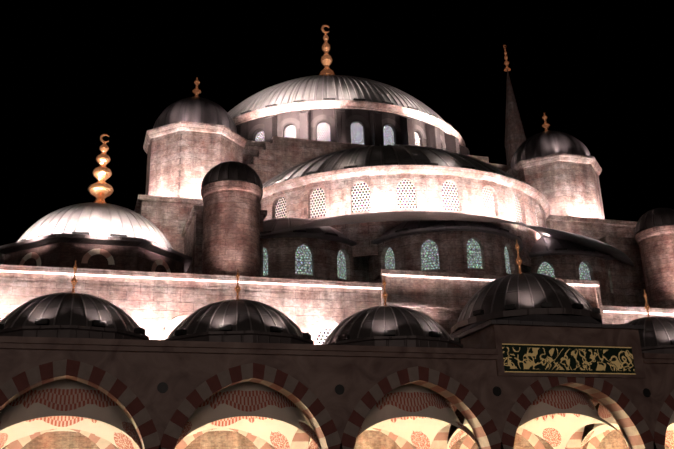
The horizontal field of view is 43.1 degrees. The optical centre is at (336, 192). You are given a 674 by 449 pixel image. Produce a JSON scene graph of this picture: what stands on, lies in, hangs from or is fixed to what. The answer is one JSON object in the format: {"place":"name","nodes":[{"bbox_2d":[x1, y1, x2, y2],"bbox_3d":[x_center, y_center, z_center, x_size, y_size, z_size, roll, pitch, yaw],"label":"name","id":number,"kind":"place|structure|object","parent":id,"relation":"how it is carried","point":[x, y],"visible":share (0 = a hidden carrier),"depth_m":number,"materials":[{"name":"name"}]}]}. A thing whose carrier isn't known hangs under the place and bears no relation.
{"place":"outdoors","nodes":[
{"label":"outdoors","id":0,"kind":"place"},
{"bbox_2d":[235,269,240,299],"bbox_3d":[-4.754,4.488,40.853,0.500,1.700,0.487,5,-21,-17],"label":"finial","id":1,"kind":"object","parent":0,"point":[237,288],"visible":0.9,"depth_m":40.74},
{"bbox_2d":[260,230,337,235],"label":"exedra fixtures","id":2,"kind":"object","parent":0,"point":[304,231],"visible":0.35,"depth_m":50.63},
{"bbox_2d":[2,403,669,448],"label":"wall","id":3,"kind":"structure","parent":0,"point":[373,439],"depth_m":42.12,"materials":[{"name":"stone"}]},
{"bbox_2d":[5,429,114,448],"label":"arch","id":4,"kind":"structure","parent":3,"relation":"attached to","point":[99,442],"depth_m":39.97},
{"bbox_2d":[175,428,271,448],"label":"arch","id":5,"kind":"structure","parent":3,"relation":"attached to","point":[185,442],"depth_m":42.17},
{"bbox_2d":[372,428,412,448],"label":"arch","id":6,"kind":"structure","parent":3,"relation":"attached to","point":[402,443],"depth_m":44.40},
{"bbox_2d":[460,427,544,448],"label":"interior arch","id":7,"kind":"structure","parent":3,"relation":"attached to","point":[529,436],"depth_m":46.59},
{"bbox_2d":[587,427,665,448],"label":"interior arch","id":8,"kind":"structure","parent":3,"relation":"attached to","point":[594,442],"depth_m":47.78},
{"bbox_2d":[0,280,673,344],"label":"facade wall","id":9,"kind":"structure","parent":0,"point":[153,312],"depth_m":43.79,"materials":[{"name":"stone"}]},
{"bbox_2d":[163,315,188,336],"bbox_3d":[-7.630,6.774,43.206,2.280,1.140,0.001,5,-21,-17],"label":"window surround","id":10,"kind":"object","parent":9,"relation":"attached to","point":[172,324],"depth_m":43.03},
{"bbox_2d":[0,272,380,296],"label":"cornice","id":11,"kind":"structure","parent":9,"relation":"on","point":[134,282],"depth_m":43.96,"materials":[{"name":"stone"}]},
{"bbox_2d":[0,0,673,245],"label":"sky","id":12,"kind":"structure","parent":0,"point":[73,73],"materials":[{"name":"black"}]},
{"bbox_2d":[236,108,445,149],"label":"drum wall","id":13,"kind":"structure","parent":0,"point":[357,131],"depth_m":69.89,"materials":[{"name":"stone"}]},
{"bbox_2d":[310,115,335,127],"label":"window arch","id":14,"kind":"structure","parent":13,"relation":"attached to","point":[315,120],"depth_m":69.42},
{"bbox_2d":[230,76,438,118],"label":"dome","id":15,"kind":"structure","parent":13,"relation":"on","point":[326,92],"depth_m":72.22,"materials":[{"name":"metal"}]},
{"bbox_2d":[320,25,334,75],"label":"finial","id":16,"kind":"object","parent":15,"relation":"on","point":[326,60],"visible":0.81,"depth_m":85.18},
{"bbox_2d":[228,75,445,122],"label":"dome ribs","id":17,"kind":"object","parent":15,"relation":"on","point":[420,104],"visible":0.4,"depth_m":73.56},
{"bbox_2d":[232,100,465,146],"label":"cornice","id":18,"kind":"structure","parent":13,"relation":"attached to","point":[354,104],"depth_m":70.47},
{"bbox_2d":[240,98,459,133],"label":"dome fixtures","id":19,"kind":"object","parent":18,"relation":"on","point":[355,99],"visible":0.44,"depth_m":70.51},
{"bbox_2d":[236,110,469,154],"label":"buttresses","id":20,"kind":"structure","parent":13,"relation":"attached to","point":[433,139],"depth_m":69.57,"materials":[{"name":"stone"}]},
{"bbox_2d":[248,136,494,183],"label":"wall","id":21,"kind":"structure","parent":0,"point":[275,156],"depth_m":64.26,"materials":[{"name":"stone"}]},
{"bbox_2d":[260,174,546,266],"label":"drum wall","id":22,"kind":"structure","parent":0,"point":[406,192],"depth_m":54.38,"materials":[{"name":"stone"}]},
{"bbox_2d":[343,175,377,210],"bbox_3d":[1.448,-0.079,53.868,2.210,2.400,0.051,-5,-21,10],"label":"window frame","id":23,"kind":"object","parent":22,"relation":"attached to","point":[375,190],"visible":0.82,"depth_m":53.89,"materials":[{"name":"stone"}]},
{"bbox_2d":[262,165,550,218],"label":"cornice","id":24,"kind":"structure","parent":22,"relation":"on","point":[532,192],"depth_m":54.82,"materials":[{"name":"stone"}]},
{"bbox_2d":[263,145,512,186],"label":"half dome","id":25,"kind":"structure","parent":24,"relation":"on","point":[388,156],"depth_m":56.45,"materials":[{"name":"metal"}]},
{"bbox_2d":[263,144,518,187],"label":"semidome ribs","id":26,"kind":"object","parent":25,"relation":"on","point":[369,147],"visible":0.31,"depth_m":57.86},
{"bbox_2d":[267,190,291,219],"bbox_3d":[-3.837,0.928,56.109,2.210,2.400,0.051,-17,-25,35],"label":"window frame","id":27,"kind":"object","parent":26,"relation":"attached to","point":[290,205],"visible":0.75,"depth_m":55.96,"materials":[{"name":"stone"}]},
{"bbox_2d":[301,181,331,217],"bbox_3d":[-1.345,0.315,54.683,2.210,2.400,0.051,-11,-22,23],"label":"window frame","id":28,"kind":"object","parent":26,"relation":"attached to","point":[326,184],"visible":0.84,"depth_m":54.74,"materials":[{"name":"stone"}]},
{"bbox_2d":[242,140,510,171],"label":"wall","id":29,"kind":"structure","parent":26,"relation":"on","point":[251,149],"depth_m":65.06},
{"bbox_2d":[248,124,263,138],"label":"arch","id":30,"kind":"structure","parent":29,"relation":"attached to","point":[255,127],"depth_m":70.88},
{"bbox_2d":[277,118,299,131],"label":"window arch","id":31,"kind":"structure","parent":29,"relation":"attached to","point":[296,122],"depth_m":69.83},
{"bbox_2d":[346,115,369,127],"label":"window arch","id":32,"kind":"structure","parent":29,"relation":"attached to","point":[350,119],"depth_m":69.67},
{"bbox_2d":[382,118,400,131],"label":"arch","id":33,"kind":"structure","parent":29,"relation":"attached to","point":[391,121],"depth_m":70.58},
{"bbox_2d":[414,124,426,138],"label":"arch","id":34,"kind":"structure","parent":29,"relation":"attached to","point":[418,127],"depth_m":72.04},
{"bbox_2d":[274,163,539,191],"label":"semidome fixtures","id":35,"kind":"object","parent":24,"relation":"attached to","point":[355,166],"visible":0.42,"depth_m":54.97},
{"bbox_2d":[389,173,424,206],"bbox_3d":[4.376,-0.231,53.714,2.210,2.400,0.051,-1,-21,-4],"label":"window frame","id":36,"kind":"object","parent":22,"relation":"attached to","point":[391,183],"visible":0.84,"depth_m":53.75,"materials":[{"name":"stone"}]},
{"bbox_2d":[435,175,467,208],"bbox_3d":[7.264,-0.131,54.227,2.210,2.400,0.051,5,-21,-17],"label":"window frame","id":37,"kind":"object","parent":22,"relation":"attached to","point":[436,189],"visible":0.84,"depth_m":54.26,"materials":[{"name":"stone"}]},
{"bbox_2d":[477,179,504,215],"bbox_3d":[9.943,0.214,55.379,2.210,2.400,0.051,10,-24,-30],"label":"window frame","id":38,"kind":"object","parent":22,"relation":"attached to","point":[478,195],"visible":0.84,"depth_m":55.43,"materials":[{"name":"stone"}]},
{"bbox_2d":[510,188,530,223],"bbox_3d":[12.251,0.785,57.101,0.051,2.400,2.210,-21,-28,41],"label":"window frame","id":39,"kind":"object","parent":22,"relation":"attached to","point":[512,190],"visible":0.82,"depth_m":56.95,"materials":[{"name":"stone"}]},
{"bbox_2d":[533,199,544,226],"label":"window frame","id":40,"kind":"object","parent":22,"relation":"attached to","point":[534,210],"visible":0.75,"depth_m":58.78,"materials":[{"name":"stone"}]},
{"bbox_2d":[260,211,633,266],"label":"semidome skirt roof","id":41,"kind":"structure","parent":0,"point":[603,248],"depth_m":51.56,"materials":[{"name":"metal"}]},
{"bbox_2d":[505,69,525,164],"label":"spire","id":42,"kind":"object","parent":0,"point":[515,138],"visible":0.1,"depth_m":120.81,"materials":[{"name":"lead"}]},
{"bbox_2d":[503,45,510,71],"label":"finial","id":43,"kind":"object","parent":42,"relation":"on","point":[506,62],"visible":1,"depth_m":125.43,"materials":[{"name":"gold metal"}]},
{"bbox_2d":[643,290,649,317],"bbox_3d":[17.216,6.245,47.427,0.500,1.700,0.487,5,-21,-17],"label":"finial","id":44,"kind":"object","parent":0,"point":[647,307],"visible":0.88,"depth_m":47.31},
{"bbox_2d":[641,345,673,353],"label":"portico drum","id":45,"kind":"object","parent":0,"point":[665,349],"visible":0.12,"depth_m":43.11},
{"bbox_2d":[628,317,673,346],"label":"dome","id":46,"kind":"structure","parent":45,"relation":"on","point":[662,338],"depth_m":44.27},
{"label":"courtyard ground","id":47,"kind":"structure","parent":0,"visible":0},
{"bbox_2d":[290,428,308,448],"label":"interior arch","id":48,"kind":"structure","parent":47,"relation":"on","point":[300,440],"depth_m":42.11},
{"bbox_2d":[0,349,673,448],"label":"arcade wall","id":49,"kind":"structure","parent":47,"relation":"on","point":[143,375],"depth_m":36.57,"materials":[{"name":"stone"}]},
{"bbox_2d":[0,292,138,330],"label":"dome ribs","id":50,"kind":"object","parent":49,"relation":"on","point":[65,293],"visible":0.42,"depth_m":36.35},
{"bbox_2d":[0,379,141,448],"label":"portico ceiling","id":51,"kind":"structure","parent":49,"relation":"on","point":[64,405],"depth_m":34.81,"materials":[{"name":"paint"}]},
{"bbox_2d":[0,359,160,448],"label":"portico voussoirs","id":52,"kind":"object","parent":49,"relation":"attached to","point":[125,396],"visible":1,"depth_m":33.78,"materials":[{"name":"stone"}]},
{"bbox_2d":[167,299,302,338],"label":"dome ribs","id":53,"kind":"object","parent":49,"relation":"on","point":[230,300],"visible":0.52,"depth_m":38.53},
{"bbox_2d":[175,381,320,448],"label":"portico ceiling","id":54,"kind":"structure","parent":49,"relation":"on","point":[275,419],"depth_m":36.94,"materials":[{"name":"paint"}]},
{"bbox_2d":[159,363,342,448],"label":"portico voussoirs","id":55,"kind":"object","parent":49,"relation":"attached to","point":[195,399],"visible":1,"depth_m":35.74,"materials":[{"name":"stone"}]},
{"bbox_2d":[0,336,673,363],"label":"cornice","id":56,"kind":"structure","parent":49,"relation":"on","point":[56,343],"depth_m":35.93,"materials":[{"name":"stone"}]},
{"bbox_2d":[0,325,149,339],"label":"dome base","id":57,"kind":"object","parent":56,"relation":"on","point":[67,331],"visible":0.4,"depth_m":34.54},
{"bbox_2d":[2,294,136,332],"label":"dome","id":58,"kind":"structure","parent":57,"relation":"on","point":[64,315],"depth_m":35.72,"materials":[{"name":"metal"}]},
{"bbox_2d":[71,260,76,293],"bbox_3d":[-11.918,3.915,38.709,0.500,1.700,0.487,5,-21,-17],"label":"finial","id":59,"kind":"object","parent":58,"relation":"on","point":[74,281],"visible":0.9,"depth_m":38.61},
{"bbox_2d":[0,318,144,334],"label":"portico fixtures","id":60,"kind":"object","parent":57,"relation":"on","point":[95,323],"visible":0.94,"depth_m":35.05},
{"bbox_2d":[166,330,313,343],"bbox_3d":[-4.659,7.446,39.746,7.400,0.680,7.400,5,-21,-17],"label":"dome base","id":61,"kind":"object","parent":56,"relation":"on","point":[251,336],"visible":0.29,"depth_m":36.69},
{"bbox_2d":[171,300,301,336],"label":"dome","id":62,"kind":"structure","parent":61,"relation":"on","point":[243,322],"depth_m":37.80,"materials":[{"name":"metal"}]},
{"bbox_2d":[175,324,310,338],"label":"portico fixtures","id":63,"kind":"object","parent":61,"relation":"on","point":[277,329],"visible":0.9,"depth_m":37.21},
{"bbox_2d":[326,335,462,347],"bbox_3d":[2.505,8.019,41.890,7.400,0.680,7.400,5,-21,-17],"label":"dome base","id":64,"kind":"object","parent":56,"relation":"on","point":[414,341],"visible":0.33,"depth_m":38.80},
{"bbox_2d":[325,307,450,344],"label":"dome","id":65,"kind":"structure","parent":64,"relation":"on","point":[390,324],"depth_m":39.94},
{"bbox_2d":[382,278,387,305],"bbox_3d":[2.410,5.061,42.997,0.500,1.700,0.487,5,-21,-17],"label":"finial","id":66,"kind":"object","parent":65,"relation":"on","point":[384,294],"visible":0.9,"depth_m":42.87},
{"bbox_2d":[338,330,460,342],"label":"portico fixtures","id":67,"kind":"object","parent":64,"relation":"on","point":[388,333],"visible":0.9,"depth_m":39.35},
{"bbox_2d":[323,305,452,344],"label":"dome ribs","id":68,"kind":"object","parent":49,"relation":"on","point":[404,308],"visible":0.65,"depth_m":40.71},
{"bbox_2d":[308,383,479,448],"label":"portico ceiling","id":69,"kind":"structure","parent":49,"relation":"on","point":[418,416],"depth_m":39.21,"materials":[{"name":"paint"}]},
{"bbox_2d":[157,382,650,397],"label":"roundels","id":70,"kind":"object","parent":49,"relation":"attached to","point":[162,387],"visible":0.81,"depth_m":36.67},
{"bbox_2d":[340,366,503,448],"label":"portico voussoirs","id":71,"kind":"object","parent":49,"relation":"attached to","point":[373,396],"visible":1,"depth_m":37.89,"materials":[{"name":"stone"}]},
{"bbox_2d":[447,385,630,448],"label":"portico ceiling","id":72,"kind":"structure","parent":49,"relation":"on","point":[556,417],"depth_m":42.64,"materials":[{"name":"paint"}]},
{"bbox_2d":[452,320,643,353],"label":"wall","id":73,"kind":"structure","parent":49,"relation":"on","point":[492,334],"depth_m":40.77,"materials":[{"name":"stone"}]},
{"bbox_2d":[450,314,600,337],"bbox_3d":[9.918,7.421,44.566,8.315,0.470,8.315,5,-21,-17],"label":"portico skirt","id":74,"kind":"object","parent":73,"relation":"on","point":[560,318],"visible":0.38,"depth_m":41.20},
{"bbox_2d":[451,308,601,332],"bbox_3d":[9.905,7.038,44.710,7.800,0.350,7.800,5,-21,-17],"label":"dome base","id":75,"kind":"object","parent":74,"relation":"on","point":[506,313],"visible":0.6,"depth_m":41.55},
{"bbox_2d":[458,274,595,331],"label":"dome","id":76,"kind":"structure","parent":75,"relation":"on","point":[525,300],"depth_m":42.62,"materials":[{"name":"metal"}]},
{"bbox_2d":[515,239,521,273],"bbox_3d":[9.794,3.551,46.015,0.600,2.100,0.585,5,-21,-17],"label":"finial","id":77,"kind":"object","parent":76,"relation":"on","point":[518,259],"visible":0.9,"depth_m":45.88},
{"bbox_2d":[457,273,591,321],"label":"dome ribs","id":78,"kind":"object","parent":76,"relation":"on","point":[511,275],"visible":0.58,"depth_m":43.32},
{"bbox_2d":[473,302,601,315],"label":"portico fixtures","id":79,"kind":"object","parent":75,"relation":"attached to","point":[543,305],"visible":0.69,"depth_m":41.64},
{"bbox_2d":[496,350,645,377],"bbox_3d":[11.117,8.150,40.365,7.900,1.150,0.120,5,-21,-17],"label":"panel frame","id":80,"kind":"object","parent":49,"relation":"attached to","point":[639,366],"visible":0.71,"depth_m":40.16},
{"bbox_2d":[502,343,635,374],"bbox_3d":[11.024,7.899,40.358,7.020,1.320,0.001,5,-21,-17],"label":"inscription panel","id":81,"kind":"object","parent":80,"relation":"attached to","point":[529,358],"visible":1,"depth_m":40.32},
{"bbox_2d":[501,377,656,448],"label":"portico voussoirs","id":82,"kind":"object","parent":49,"relation":"attached to","point":[531,393],"visible":0.88,"depth_m":40.04,"materials":[{"name":"stone"}]},
{"bbox_2d":[565,394,631,448],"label":"arch","id":83,"kind":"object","parent":49,"relation":"attached to","point":[618,423],"visible":0.17,"depth_m":42.34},
{"bbox_2d":[581,404,673,448],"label":"portico ceiling","id":84,"kind":"structure","parent":49,"relation":"on","point":[603,412],"depth_m":47.41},
{"bbox_2d":[622,316,673,346],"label":"dome ribs","id":85,"kind":"object","parent":49,"relation":"on","point":[639,319],"visible":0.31,"depth_m":45.28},
{"bbox_2d":[653,390,673,448],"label":"portico voussoirs","id":86,"kind":"object","parent":49,"relation":"attached to","point":[665,415],"visible":1,"depth_m":40.82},
{"bbox_2d":[0,264,673,314],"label":"wall","id":87,"kind":"structure","parent":47,"relation":"on","point":[417,292],"depth_m":47.62,"materials":[{"name":"stone"}]},
{"bbox_2d":[201,180,262,276],"bbox_3d":[-5.832,3.436,47.013,3.480,7.550,3.480,5,-21,-17],"label":"turret","id":88,"kind":"object","parent":87,"relation":"on","point":[231,230],"visible":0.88,"depth_m":46.23,"materials":[{"name":"stone"}]},
{"bbox_2d":[201,161,262,189],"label":"turret dome","id":89,"kind":"structure","parent":88,"relation":"on","point":[232,170],"depth_m":47.34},
{"bbox_2d":[309,320,338,340],"bbox_3d":[-0.466,7.348,45.350,2.280,1.140,0.001,5,-21,-17],"label":"window surround","id":90,"kind":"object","parent":87,"relation":"attached to","point":[316,328],"depth_m":45.33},
{"bbox_2d":[0,270,673,314],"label":"facade led strip","id":91,"kind":"object","parent":87,"relation":"attached to","point":[303,284],"visible":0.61,"depth_m":45.46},
{"bbox_2d":[635,225,673,308],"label":"turret","id":92,"kind":"object","parent":87,"relation":"on","point":[656,246],"visible":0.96,"depth_m":54.51,"materials":[{"name":"stone"}]},
{"bbox_2d":[634,208,673,234],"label":"dome","id":93,"kind":"structure","parent":92,"relation":"on","point":[655,217],"depth_m":55.48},
{"bbox_3d":[2.719,8.200,55.120,83.500,1.400,13.700,5,-21,-17],"label":"low mosque roof","id":94,"kind":"object","parent":87,"relation":"on","visible":0},
{"bbox_2d":[4,242,183,272],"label":"wall","id":95,"kind":"structure","parent":94,"relation":"on","point":[67,255],"depth_m":46.31,"materials":[{"name":"stone"}]},
{"bbox_2d":[19,252,40,265],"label":"arch molding","id":96,"kind":"structure","parent":95,"relation":"attached to","point":[35,256],"depth_m":46.38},
{"bbox_2d":[18,202,172,248],"bbox_3d":[-14.425,2.502,51.488,9.500,3.250,9.500,5,-21,-17],"label":"dome","id":97,"kind":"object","parent":95,"relation":"on","point":[94,227],"visible":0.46,"depth_m":47.90,"materials":[{"name":"metal"}]},
{"bbox_2d":[89,134,113,203],"bbox_3d":[-14.545,-1.246,52.891,2.090,5.159,2.038,5,-21,-17],"label":"finial","id":98,"kind":"object","parent":97,"relation":"on","point":[101,190],"visible":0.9,"depth_m":52.42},
{"bbox_2d":[0,233,192,272],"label":"cornice","id":99,"kind":"structure","parent":95,"relation":"on","point":[186,260],"depth_m":46.42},
{"bbox_2d":[17,232,172,249],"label":"corner dome fixtures","id":100,"kind":"object","parent":99,"relation":"on","point":[111,234],"visible":0.33,"depth_m":46.73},
{"bbox_2d":[81,249,114,264],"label":"arch molding","id":101,"kind":"structure","parent":95,"relation":"attached to","point":[92,252],"depth_m":46.11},
{"bbox_2d":[151,259,170,272],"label":"arch molding","id":102,"kind":"structure","parent":95,"relation":"attached to","point":[157,262],"depth_m":48.33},
{"bbox_2d":[263,237,353,281],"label":"wall","id":103,"kind":"structure","parent":94,"relation":"on","point":[304,258],"depth_m":50.65,"materials":[{"name":"stone"}]},
{"bbox_2d":[260,232,356,245],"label":"cornice","id":104,"kind":"structure","parent":103,"relation":"on","point":[316,236],"depth_m":50.77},
{"bbox_2d":[263,218,349,239],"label":"half dome roof","id":105,"kind":"structure","parent":104,"relation":"on","point":[276,224],"depth_m":52.12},
{"bbox_2d":[134,195,647,306],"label":"tower base blocks","id":106,"kind":"structure","parent":94,"relation":"on","point":[177,222],"depth_m":56.85,"materials":[{"name":"stone"}]},
{"bbox_2d":[143,121,246,198],"bbox_3d":[-10.259,-0.736,61.172,7.165,6.150,7.165,5,-21,-17],"label":"tower shaft","id":107,"kind":"object","parent":106,"relation":"on","point":[184,158],"visible":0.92,"depth_m":58.74,"materials":[{"name":"stone"}]},
{"bbox_2d":[153,97,236,132],"bbox_3d":[-10.403,-5.253,62.863,6.196,3.500,6.196,5,-21,-17],"label":"dome","id":108,"kind":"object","parent":107,"relation":"on","point":[197,109],"visible":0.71,"depth_m":60.45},
{"bbox_2d":[192,77,200,96],"bbox_3d":[-10.481,-7.687,63.774,1.100,2.000,1.072,5,-21,-17],"label":"finial","id":109,"kind":"object","parent":108,"relation":"on","point":[196,91],"visible":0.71,"depth_m":63.63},
{"bbox_2d":[506,153,604,218],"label":"tower shaft","id":110,"kind":"object","parent":106,"relation":"on","point":[565,184],"visible":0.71,"depth_m":67.11,"materials":[{"name":"stone"}]},
{"bbox_2d":[511,130,590,167],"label":"dome","id":111,"kind":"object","parent":110,"relation":"on","point":[544,143],"visible":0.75,"depth_m":68.91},
{"bbox_2d":[542,113,549,130],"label":"finial","id":112,"kind":"object","parent":111,"relation":"on","point":[545,125],"visible":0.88,"depth_m":72.19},
{"bbox_2d":[353,256,530,281],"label":"wall","id":113,"kind":"structure","parent":94,"relation":"on","point":[361,268],"depth_m":55.85,"materials":[{"name":"stone"}]},
{"bbox_2d":[368,231,518,282],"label":"curved wall","id":114,"kind":"structure","parent":94,"relation":"on","point":[470,252],"depth_m":50.59,"materials":[{"name":"stone"}]},
{"bbox_2d":[371,226,522,252],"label":"cornice","id":115,"kind":"structure","parent":114,"relation":"on","point":[513,237],"depth_m":50.87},
{"bbox_2d":[381,212,499,236],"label":"half dome roof","id":116,"kind":"structure","parent":115,"relation":"on","point":[413,224],"depth_m":51.48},
{"bbox_2d":[395,224,521,239],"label":"exedra fixtures","id":117,"kind":"object","parent":115,"relation":"on","point":[439,225],"visible":0.71,"depth_m":50.63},
{"bbox_2d":[530,255,614,305],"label":"curved wall","id":118,"kind":"structure","parent":94,"relation":"on","point":[582,267],"depth_m":56.06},
{"bbox_2d":[528,250,613,259],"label":"cornice","id":119,"kind":"structure","parent":118,"relation":"on","point":[576,252],"depth_m":56.02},
{"bbox_2d":[530,236,600,252],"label":"half dome","id":120,"kind":"structure","parent":119,"relation":"on","point":[542,243],"depth_m":56.90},
{"bbox_2d":[554,248,607,254],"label":"exedra fixtures","id":121,"kind":"object","parent":119,"relation":"on","point":[555,249],"visible":0.31,"depth_m":55.86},
{"bbox_2d":[431,404,456,448],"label":"arch","id":122,"kind":"structure","parent":47,"relation":"on","point":[440,440],"depth_m":44.24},
{"bbox_2d":[566,400,597,448],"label":"arch","id":123,"kind":"structure","parent":47,"relation":"on","point":[574,441],"depth_m":46.55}
]}

